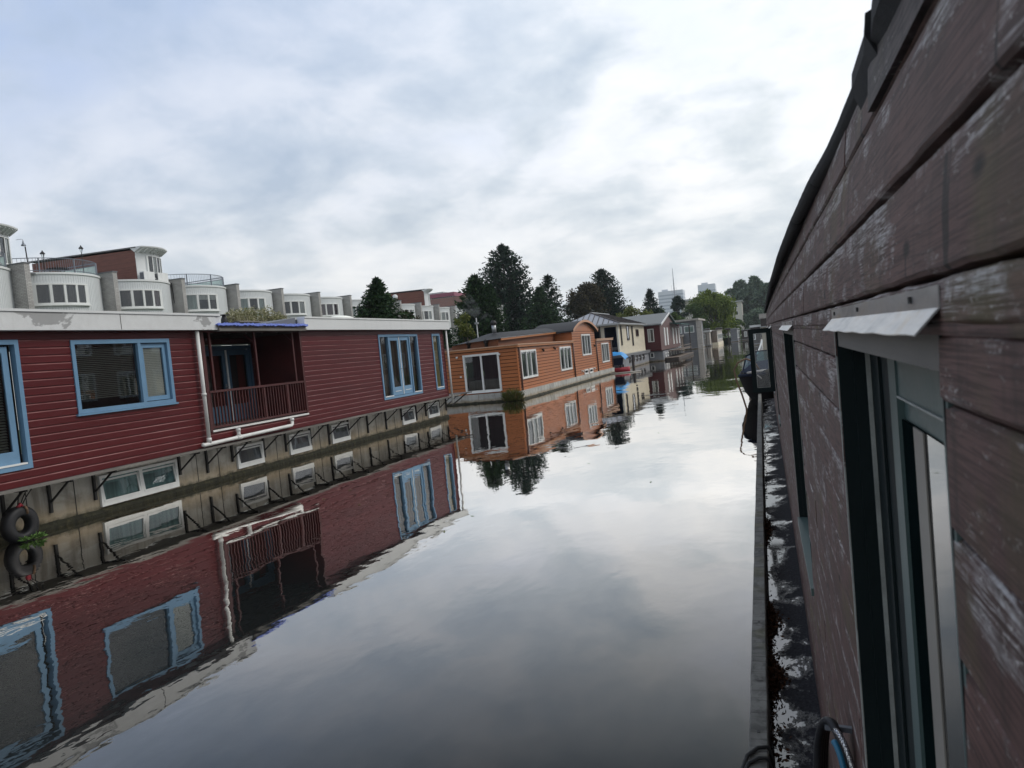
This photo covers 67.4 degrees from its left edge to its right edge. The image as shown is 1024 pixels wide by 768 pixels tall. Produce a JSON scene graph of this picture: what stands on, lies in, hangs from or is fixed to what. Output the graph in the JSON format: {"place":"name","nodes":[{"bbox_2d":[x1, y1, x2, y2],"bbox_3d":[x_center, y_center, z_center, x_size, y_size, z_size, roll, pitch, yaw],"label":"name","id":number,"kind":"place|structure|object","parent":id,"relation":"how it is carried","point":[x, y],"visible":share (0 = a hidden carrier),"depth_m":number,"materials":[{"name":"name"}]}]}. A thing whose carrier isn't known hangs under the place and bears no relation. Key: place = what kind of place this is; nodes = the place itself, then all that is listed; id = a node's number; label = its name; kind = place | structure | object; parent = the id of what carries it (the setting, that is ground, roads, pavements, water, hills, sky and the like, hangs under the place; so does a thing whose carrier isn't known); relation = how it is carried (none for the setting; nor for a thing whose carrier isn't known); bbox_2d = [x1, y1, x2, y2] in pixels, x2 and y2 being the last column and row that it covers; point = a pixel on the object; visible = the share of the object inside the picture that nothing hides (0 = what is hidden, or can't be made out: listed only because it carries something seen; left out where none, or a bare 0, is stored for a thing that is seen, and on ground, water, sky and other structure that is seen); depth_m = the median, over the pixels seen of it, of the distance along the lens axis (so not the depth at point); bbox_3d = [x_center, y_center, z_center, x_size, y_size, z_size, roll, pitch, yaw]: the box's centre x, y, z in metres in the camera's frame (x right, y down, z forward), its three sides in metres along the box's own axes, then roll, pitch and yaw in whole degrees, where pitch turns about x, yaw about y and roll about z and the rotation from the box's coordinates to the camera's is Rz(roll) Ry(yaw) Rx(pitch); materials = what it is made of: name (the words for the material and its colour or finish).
{"place":"outdoors","nodes":[
{"label":"outdoors","id":0,"kind":"place"},
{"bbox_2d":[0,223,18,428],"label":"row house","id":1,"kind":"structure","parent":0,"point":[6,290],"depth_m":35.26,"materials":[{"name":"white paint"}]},
{"bbox_2d":[224,283,273,318],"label":"row house","id":2,"kind":"structure","parent":0,"point":[237,298],"depth_m":52.82,"materials":[{"name":"white paint"}]},
{"bbox_2d":[240,297,266,313],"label":"window","id":3,"kind":"structure","parent":2,"relation":"in","point":[256,302],"depth_m":53.16,"materials":[{"name":"white paint"}]},
{"bbox_2d":[269,288,311,319],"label":"row house","id":4,"kind":"structure","parent":0,"point":[292,305],"depth_m":58.00,"materials":[{"name":"white paint"}]},
{"bbox_2d":[285,301,307,315],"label":"window","id":5,"kind":"structure","parent":4,"relation":"in","point":[291,307],"depth_m":58.29,"materials":[{"name":"white paint"}]},
{"bbox_2d":[304,292,343,316],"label":"row house","id":6,"kind":"structure","parent":0,"point":[326,306],"depth_m":63.07,"materials":[{"name":"white paint"}]},
{"bbox_2d":[321,303,339,316],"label":"window","id":7,"kind":"structure","parent":6,"relation":"in","point":[328,309],"depth_m":63.43,"materials":[{"name":"white paint"}]},
{"bbox_2d":[337,295,363,317],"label":"row house","id":8,"kind":"structure","parent":0,"point":[349,303],"depth_m":66.31,"materials":[{"name":"white paint"}]},
{"bbox_2d":[19,337,730,452],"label":"bank","id":9,"kind":"structure","parent":0,"point":[725,340],"depth_m":182.54,"materials":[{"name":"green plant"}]},
{"bbox_2d":[6,257,103,407],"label":"row house","id":10,"kind":"structure","parent":9,"relation":"on","point":[74,288],"depth_m":37.63,"materials":[{"name":"white paint"}]},
{"bbox_2d":[46,265,68,271],"bbox_3d":[-22.844,-5.680,38.621,1.040,0.631,1.024,-5,2,18],"label":"terrace table","id":11,"kind":"object","parent":10,"relation":"on","point":[54,268],"visible":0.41,"depth_m":38.37,"materials":[{"name":"black metal"}]},
{"bbox_2d":[32,283,91,306],"bbox_3d":[-22.225,-4.400,37.850,0.472,1.102,2.813,-4,3,40],"label":"window","id":12,"kind":"structure","parent":10,"relation":"in","point":[44,294],"depth_m":37.71,"materials":[{"name":"grey glass"}]},
{"bbox_2d":[28,246,172,312],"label":"row house","id":13,"kind":"structure","parent":9,"relation":"on","point":[124,287],"depth_m":44.07,"materials":[{"name":"white paint"}]},
{"bbox_2d":[119,289,164,309],"bbox_3d":[-20.808,-4.741,42.977,0.472,1.102,2.813,-4,3,40],"label":"window","id":14,"kind":"structure","parent":13,"relation":"in","point":[129,298],"depth_m":42.87,"materials":[{"name":"grey glass"}]},
{"bbox_2d":[139,271,154,279],"bbox_3d":[-21.009,-6.170,44.239,0.320,0.575,0.814,-5,2,18],"label":"cooling unit","id":15,"kind":"object","parent":13,"relation":"on","point":[147,275],"visible":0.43,"depth_m":44.04,"materials":[{"name":"white paint"}]},
{"bbox_2d":[155,272,168,281],"bbox_3d":[-20.698,-6.242,45.291,0.320,0.575,0.814,-5,2,18],"label":"cooling unit","id":16,"kind":"object","parent":13,"relation":"on","point":[162,276],"visible":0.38,"depth_m":45.17,"materials":[{"name":"white paint"}]},
{"bbox_2d":[169,274,230,345],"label":"row house","id":17,"kind":"structure","parent":9,"relation":"on","point":[208,297],"depth_m":47.91,"materials":[{"name":"grey concrete"}]},
{"bbox_2d":[186,294,220,311],"bbox_3d":[-19.448,-5.072,47.991,0.411,1.102,2.588,-4,3,43],"label":"window","id":18,"kind":"structure","parent":17,"relation":"in","point":[195,302],"depth_m":47.96,"materials":[{"name":"white paint"}]},
{"bbox_2d":[353,276,414,318],"bbox_3d":[-7.142,-2.334,41.305,7.435,7.007,7.202,-4,3,42],"label":"conifer tree","id":19,"kind":"object","parent":9,"relation":"on","point":[379,301],"visible":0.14,"depth_m":40.88,"materials":[{"name":"green plant"}]},
{"bbox_2d":[430,304,452,346],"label":"row house","id":20,"kind":"structure","parent":9,"relation":"on","point":[441,313],"depth_m":88.86,"materials":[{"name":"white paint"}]},
{"bbox_2d":[440,312,448,319],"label":"window","id":21,"kind":"structure","parent":20,"relation":"in","point":[444,315],"depth_m":89.20,"materials":[{"name":"white glass"}]},
{"bbox_2d":[443,327,460,348],"bbox_3d":[-4.889,-2.361,57.499,2.547,4.259,2.534,-7,3,-33],"label":"cypress tree","id":22,"kind":"object","parent":9,"relation":"on","point":[450,340],"visible":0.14,"depth_m":57.18,"materials":[{"name":"green plant"}]},
{"bbox_2d":[446,306,466,367],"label":"row house","id":23,"kind":"structure","parent":9,"relation":"on","point":[452,314],"depth_m":91.94,"materials":[{"name":"white concrete"}]},
{"bbox_2d":[454,311,475,340],"bbox_3d":[-3.293,-2.759,55.161,1.530,4.942,1.562,-6,2,-19],"label":"shrub","id":24,"kind":"object","parent":9,"relation":"on","point":[464,328],"visible":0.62,"depth_m":54.99,"materials":[{"name":"green plant"}]},
{"bbox_2d":[451,273,505,369],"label":"tree","id":25,"kind":"object","parent":9,"relation":"on","point":[472,303],"visible":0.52,"depth_m":68.92,"materials":[{"name":"green plant"}]},
{"bbox_2d":[476,282,509,332],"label":"cypress tree","id":26,"kind":"object","parent":9,"relation":"on","point":[503,325],"visible":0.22,"depth_m":69.54,"materials":[{"name":"green plant"}]},
{"bbox_2d":[478,243,534,330],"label":"pine tree","id":27,"kind":"object","parent":9,"relation":"on","point":[510,289],"visible":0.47,"depth_m":108.05,"materials":[{"name":"green plant"}]},
{"bbox_2d":[517,285,569,330],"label":"conifer tree","id":28,"kind":"object","parent":9,"relation":"on","point":[541,302],"visible":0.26,"depth_m":100.83,"materials":[{"name":"green plant"}]},
{"bbox_2d":[539,274,571,322],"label":"pine tree","id":29,"kind":"object","parent":9,"relation":"on","point":[547,284],"visible":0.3,"depth_m":109.20,"materials":[{"name":"green plant"}]},
{"bbox_2d":[560,281,611,321],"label":"broadleaf tree","id":30,"kind":"object","parent":9,"relation":"on","point":[582,297],"visible":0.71,"depth_m":127.11,"materials":[{"name":"green plant"}]},
{"bbox_2d":[586,269,632,315],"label":"pine tree","id":31,"kind":"object","parent":9,"relation":"on","point":[613,295],"visible":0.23,"depth_m":136.90,"materials":[{"name":"green plant"}]},
{"bbox_2d":[616,305,653,316],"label":"broadleaf tree","id":32,"kind":"object","parent":9,"relation":"on","point":[629,311],"visible":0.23,"depth_m":117.24,"materials":[{"name":"green plant"}]},
{"bbox_2d":[638,288,665,314],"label":"spruce tree","id":33,"kind":"object","parent":9,"relation":"on","point":[653,303],"visible":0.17,"depth_m":138.74,"materials":[{"name":"green plant"}]},
{"bbox_2d":[669,295,688,316],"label":"broadleaf tree","id":34,"kind":"object","parent":9,"relation":"on","point":[678,303],"visible":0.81,"depth_m":169.84,"materials":[{"name":"green plant"}]},
{"bbox_2d":[670,311,687,319],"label":"broadleaf tree","id":35,"kind":"object","parent":9,"relation":"on","point":[674,315],"visible":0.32,"depth_m":162.21,"materials":[{"name":"green plant"}]},
{"bbox_2d":[681,303,711,330],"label":"broadleaf tree","id":36,"kind":"object","parent":9,"relation":"on","point":[693,309],"visible":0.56,"depth_m":183.98,"materials":[{"name":"green plant"}]},
{"bbox_2d":[688,288,740,339],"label":"willow tree","id":37,"kind":"object","parent":9,"relation":"on","point":[718,307],"visible":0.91,"depth_m":185.24,"materials":[{"name":"green plant"}]},
{"bbox_2d":[0,340,759,767],"bbox_3d":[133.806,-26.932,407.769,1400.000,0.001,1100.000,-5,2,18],"label":"water","id":38,"kind":"structure","parent":0,"point":[486,586],"depth_m":7.36,"materials":[{"name":"grey liquid"}]},
{"bbox_2d":[18,531,47,540],"bbox_3d":[-7.785,2.469,12.484,0.354,0.118,0.471,-6,2,-3],"label":"water plant","id":39,"kind":"object","parent":38,"relation":"on","point":[39,535],"visible":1,"depth_m":12.45,"materials":[{"name":"green plant"}]},
{"bbox_2d":[0,308,471,543],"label":"houseboat","id":40,"kind":"object","parent":38,"relation":"on","point":[169,395],"visible":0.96,"depth_m":15.93,"materials":[{"name":"red wood"}]},
{"bbox_2d":[0,340,33,473],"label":"window","id":41,"kind":"structure","parent":40,"relation":"in","point":[11,457],"depth_m":12.39,"materials":[{"name":"blue paint"}]},
{"bbox_2d":[0,489,38,542],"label":"tyre fender","id":42,"kind":"object","parent":40,"relation":"hanging from","point":[9,532],"visible":0.91,"depth_m":12.42,"materials":[{"name":"rubber"}]},
{"bbox_2d":[69,339,178,415],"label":"window","id":43,"kind":"structure","parent":40,"relation":"in","point":[112,375],"depth_m":14.94,"materials":[{"name":"glass"}]},
{"bbox_2d":[97,459,179,506],"bbox_3d":[-7.397,1.946,15.304,0.075,0.580,2.000,-5,2,18],"label":"hull window","id":44,"kind":"structure","parent":40,"relation":"in","point":[129,484],"depth_m":15.23,"materials":[{"name":"white paint"}]},
{"bbox_2d":[220,314,228,322],"bbox_3d":[-7.084,-1.508,18.931,0.170,0.405,0.220,-5,2,18],"label":"roof vent","id":45,"kind":"object","parent":40,"relation":"on","point":[224,319],"visible":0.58,"depth_m":18.87,"materials":[{"name":"black metal"}]},
{"bbox_2d":[205,345,257,423],"bbox_3d":[-7.293,0.021,19.003,0.213,1.920,2.800,-5,2,18],"label":"porch door","id":46,"kind":"structure","parent":40,"relation":"in","point":[233,367],"depth_m":19.54,"materials":[{"name":"blue paint"}]},
{"bbox_2d":[235,441,264,468],"bbox_3d":[-6.326,1.708,18.565,0.069,0.530,1.000,-5,2,18],"label":"hull window","id":47,"kind":"structure","parent":40,"relation":"in","point":[251,454],"depth_m":18.57,"materials":[{"name":"white paint"}]},
{"bbox_2d":[224,305,289,323],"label":"roof plants","id":48,"kind":"object","parent":40,"relation":"on","point":[244,316],"visible":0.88,"depth_m":19.91,"materials":[{"name":"green plant"}]},
{"bbox_2d":[287,430,311,454],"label":"hull window","id":49,"kind":"structure","parent":40,"relation":"in","point":[302,442],"depth_m":20.57,"materials":[{"name":"white paint"}]},
{"bbox_2d":[330,422,350,443],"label":"hull window","id":50,"kind":"structure","parent":40,"relation":"in","point":[341,433],"depth_m":22.52,"materials":[{"name":"white paint"}]},
{"bbox_2d":[378,334,422,399],"bbox_3d":[-3.876,-0.596,25.518,0.562,2.070,2.860,-5,2,18],"label":"french door","id":51,"kind":"structure","parent":40,"relation":"in","point":[398,364],"depth_m":25.47,"materials":[{"name":"blue paint"}]},
{"bbox_2d":[402,407,415,424],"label":"hull window","id":52,"kind":"structure","parent":40,"relation":"in","point":[410,417],"depth_m":26.88,"materials":[{"name":"white paint"}]},
{"bbox_2d":[427,402,439,417],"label":"hull window","id":53,"kind":"structure","parent":40,"relation":"in","point":[434,411],"depth_m":28.89,"materials":[{"name":"white paint"}]},
{"bbox_2d":[431,334,444,389],"bbox_3d":[-2.765,-0.821,28.318,0.130,2.060,0.710,-5,2,18],"label":"window","id":54,"kind":"structure","parent":40,"relation":"in","point":[436,346],"depth_m":28.51,"materials":[{"name":"blue paint"}]},
{"bbox_2d":[500,387,525,401],"bbox_3d":[0.025,0.457,36.534,1.406,0.792,0.978,-5,2,18],"label":"waterside plant","id":55,"kind":"object","parent":38,"relation":"on","point":[514,395],"visible":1,"depth_m":36.44,"materials":[{"name":"green plant"}]},
{"bbox_2d":[445,320,615,405],"bbox_3d":[1.430,-1.496,49.077,5.970,4.760,24.509,-5,2,18],"label":"houseboat","id":56,"kind":"object","parent":38,"relation":"on","point":[541,360],"visible":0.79,"depth_m":39.57,"materials":[{"name":"orange-stained wood"},{"name":"pale concrete"},{"name":"white paint"}]},
{"bbox_2d":[462,352,501,393],"bbox_3d":[-1.437,-0.524,37.402,1.880,1.900,0.220,-5,2,18],"label":"sliding door","id":57,"kind":"structure","parent":56,"relation":"in","point":[491,362],"depth_m":37.46,"materials":[{"name":"white paint"}]},
{"bbox_2d":[520,349,537,378],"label":"window","id":58,"kind":"structure","parent":56,"relation":"in","point":[529,365],"depth_m":38.66,"materials":[{"name":"white paint"}]},
{"bbox_2d":[559,346,572,370],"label":"window","id":59,"kind":"structure","parent":56,"relation":"in","point":[565,355],"depth_m":45.76,"materials":[{"name":"white paint"}]},
{"bbox_2d":[580,334,591,355],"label":"window","id":60,"kind":"structure","parent":56,"relation":"in","point":[585,338],"depth_m":51.23,"materials":[{"name":"white glass"}]},
{"bbox_2d":[600,343,609,362],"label":"window","id":61,"kind":"structure","parent":56,"relation":"in","point":[604,346],"depth_m":57.23,"materials":[{"name":"white glass"}]},
{"bbox_2d":[571,312,649,367],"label":"houseboat","id":62,"kind":"object","parent":38,"relation":"on","point":[627,336],"visible":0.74,"depth_m":67.06,"materials":[{"name":"beige wood"}]},
{"bbox_2d":[613,352,628,367],"bbox_3d":[8.269,-1.508,62.471,2.350,2.198,1.700,-5,2,18],"label":"covered dinghy","id":63,"kind":"object","parent":38,"relation":"on","point":[618,361],"visible":0.38,"depth_m":61.65,"materials":[{"name":"blue fabric"}]},
{"bbox_2d":[614,366,629,371],"bbox_3d":[8.515,-1.106,61.048,1.750,0.460,0.904,-5,2,18],"label":"rowing boat","id":64,"kind":"object","parent":38,"relation":"on","point":[621,369],"visible":0.58,"depth_m":60.71,"materials":[{"name":"red wood"}]},
{"bbox_2d":[622,312,691,361],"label":"houseboat","id":65,"kind":"object","parent":38,"relation":"on","point":[662,335],"visible":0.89,"depth_m":81.96,"materials":[{"name":"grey wood"}]},
{"bbox_2d":[647,329,653,341],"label":"window","id":66,"kind":"structure","parent":65,"relation":"in","point":[650,332],"depth_m":78.90,"materials":[{"name":"white glass"}]},
{"bbox_2d":[665,352,693,360],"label":"mooring pontoon","id":67,"kind":"object","parent":38,"relation":"on","point":[678,356],"visible":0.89,"depth_m":83.19,"materials":[{"name":"grey wood"}]},
{"bbox_2d":[675,318,704,349],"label":"houseboat","id":68,"kind":"object","parent":38,"relation":"on","point":[696,333],"visible":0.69,"depth_m":131.64,"materials":[{"name":"grey wood"}]},
{"bbox_2d":[684,325,693,332],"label":"window","id":69,"kind":"structure","parent":68,"relation":"in","point":[686,329],"depth_m":131.77,"materials":[{"name":"glass"}]},
{"bbox_2d":[703,330,711,346],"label":"houseboat","id":70,"kind":"object","parent":38,"relation":"on","point":[707,337],"visible":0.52,"depth_m":147.46,"materials":[{"name":"grey concrete"}]},
{"bbox_2d":[711,330,723,345],"bbox_3d":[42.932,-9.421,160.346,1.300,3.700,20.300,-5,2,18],"label":"houseboat","id":71,"kind":"object","parent":38,"relation":"on","point":[717,337],"visible":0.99,"depth_m":150.99,"materials":[{"name":"white wood"}]},
{"bbox_2d":[730,328,740,341],"bbox_3d":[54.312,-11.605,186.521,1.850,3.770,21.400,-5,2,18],"label":"houseboat","id":72,"kind":"object","parent":38,"relation":"on","point":[735,334],"visible":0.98,"depth_m":176.63,"materials":[{"name":"grey concrete"}]},
{"bbox_2d":[741,329,761,339],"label":"houseboat","id":73,"kind":"object","parent":38,"relation":"on","point":[744,332],"visible":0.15,"depth_m":187.20,"materials":[{"name":"grey concrete"}]},
{"bbox_2d":[749,325,760,344],"bbox_3d":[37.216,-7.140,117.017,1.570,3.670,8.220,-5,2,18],"label":"houseboat","id":74,"kind":"object","parent":38,"relation":"on","point":[757,338],"visible":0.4,"depth_m":113.17,"materials":[{"name":"grey concrete"}]},
{"bbox_2d":[738,350,773,405],"bbox_3d":[8.179,-0.175,24.296,1.970,1.848,6.424,-5,2,18],"label":"motorboat","id":75,"kind":"object","parent":38,"relation":"on","point":[745,374],"visible":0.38,"depth_m":22.53,"materials":[{"name":"blue fabric"}]},
{"bbox_2d":[733,358,759,409],"bbox_3d":[6.781,0.139,22.027,0.735,1.776,0.187,-5,2,10],"label":"mooring rope","id":76,"kind":"object","parent":75,"relation":"attached to","point":[758,368],"visible":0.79,"depth_m":22.05,"materials":[{"name":"grey fabric"}]},
{"bbox_2d":[759,313,766,333],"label":"houseboat","id":77,"kind":"object","parent":38,"relation":"on","point":[762,318],"visible":0.15,"depth_m":111.76,"materials":[{"name":"grey concrete"}]},
{"bbox_2d":[760,326,766,349],"bbox_3d":[9.793,-0.643,29.442,0.260,3.160,0.260,-5,2,18],"label":"mooring post","id":78,"kind":"object","parent":38,"relation":"in","point":[764,341],"visible":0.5,"depth_m":29.31,"materials":[{"name":"metal"}]},
{"bbox_2d":[748,0,1023,767],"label":"houseboat","id":79,"kind":"object","parent":38,"relation":"on","point":[890,420],"visible":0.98,"depth_m":0.94,"materials":[{"name":"brown wood"}]},
{"bbox_2d":[741,745,774,767],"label":"mooring line","id":80,"kind":"object","parent":79,"relation":"hanging from","point":[746,763],"visible":0.99,"depth_m":3.15,"materials":[{"name":"black fabric"}]},
{"bbox_2d":[763,431,768,555],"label":"fallen leaves","id":81,"kind":"object","parent":79,"relation":"on","point":[764,457],"visible":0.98,"depth_m":11.36,"materials":[{"name":"black plant"}]},
{"bbox_2d":[765,515,778,543],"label":"fallen leaves","id":82,"kind":"object","parent":79,"relation":"on","point":[769,525],"visible":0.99,"depth_m":7.25,"materials":[{"name":"black plant"}]},
{"bbox_2d":[770,327,780,426],"bbox_3d":[3.444,-0.132,9.861,0.142,1.234,1.064,-5,2,18],"label":"window","id":83,"kind":"structure","parent":79,"relation":"in","point":[770,327],"depth_m":10.36,"materials":[{"name":"green paint"}]},
{"bbox_2d":[767,596,789,642],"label":"fallen leaves","id":84,"kind":"object","parent":79,"relation":"on","point":[771,613],"visible":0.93,"depth_m":4.98,"materials":[{"name":"black plant"}]},
{"bbox_2d":[768,645,790,708],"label":"fallen leaves","id":85,"kind":"object","parent":79,"relation":"on","point":[775,670],"visible":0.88,"depth_m":4.19,"materials":[{"name":"black plant"}]},
{"bbox_2d":[767,552,791,767],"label":"fallen leaves","id":86,"kind":"object","parent":79,"relation":"on","point":[773,738],"visible":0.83,"depth_m":3.75,"materials":[{"name":"black plant"}]},
{"bbox_2d":[783,328,813,595],"bbox_3d":[1.480,0.279,3.831,0.139,1.147,1.314,-5,2,18],"label":"window","id":87,"kind":"structure","parent":79,"relation":"in","point":[789,347],"depth_m":4.44,"materials":[{"name":"black glass"}]},
{"bbox_2d":[813,716,855,767],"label":"garden hose","id":88,"kind":"object","parent":79,"relation":"hanging from","point":[826,725],"visible":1,"depth_m":1.78,"materials":[{"name":"rubber"}]},
{"bbox_2d":[834,331,967,767],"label":"window","id":89,"kind":"structure","parent":79,"relation":"in","point":[891,418],"depth_m":1.15,"materials":[{"name":"black glass"}]},
{"bbox_2d":[365,288,433,319],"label":"row house","id":90,"kind":"structure","parent":0,"point":[420,299],"depth_m":86.36,"materials":[{"name":"white paint"}]},
{"bbox_2d":[422,310,432,319],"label":"window","id":91,"kind":"structure","parent":90,"relation":"in","point":[427,315],"depth_m":84.07,"materials":[{"name":"white paint"}]},
{"bbox_2d":[394,300,415,318],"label":"row house","id":92,"kind":"structure","parent":0,"point":[410,308],"depth_m":78.72,"materials":[{"name":"white paint"}]},
{"bbox_2d":[0,0,871,319],"label":"sky","id":93,"kind":"structure","parent":0,"point":[327,147],"materials":[{"name":"white"}]},
{"bbox_2d":[430,292,462,298],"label":"office building","id":94,"kind":"structure","parent":0,"point":[437,295],"depth_m":200.70,"materials":[{"name":"red brick"}]},
{"bbox_2d":[430,296,503,330],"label":"terrace house","id":95,"kind":"structure","parent":0,"point":[446,301],"depth_m":99.08,"materials":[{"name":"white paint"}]},
{"bbox_2d":[658,289,684,313],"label":"tower block","id":96,"kind":"structure","parent":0,"point":[665,298],"depth_m":883.84,"materials":[{"name":"grey concrete"}]},
{"bbox_2d":[698,282,716,293],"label":"tower block","id":97,"kind":"structure","parent":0,"point":[702,287],"depth_m":869.83,"materials":[{"name":"grey concrete"}]},
{"bbox_2d":[682,295,744,335],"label":"apartment block","id":98,"kind":"structure","parent":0,"point":[739,311],"depth_m":285.08,"materials":[{"name":"concrete"}]},
{"bbox_3d":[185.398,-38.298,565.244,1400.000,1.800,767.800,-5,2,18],"label":"far bank","id":99,"kind":"structure","parent":0,"visible":0},
{"bbox_2d":[724,279,748,326],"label":"poplar tree","id":100,"kind":"object","parent":99,"relation":"on","point":[737,285],"visible":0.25,"depth_m":313.59,"materials":[{"name":"green plant"}]},
{"bbox_2d":[738,275,764,328],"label":"poplar tree","id":101,"kind":"object","parent":99,"relation":"on","point":[751,287],"visible":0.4,"depth_m":302.01,"materials":[{"name":"green plant"}]},
{"bbox_2d":[743,307,764,328],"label":"broadleaf tree","id":102,"kind":"object","parent":99,"relation":"on","point":[748,317],"visible":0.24,"depth_m":284.28,"materials":[{"name":"green plant"}]},
{"bbox_2d":[748,281,769,323],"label":"poplar tree","id":103,"kind":"object","parent":99,"relation":"on","point":[760,294],"visible":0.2,"depth_m":297.12,"materials":[{"name":"green plant"}]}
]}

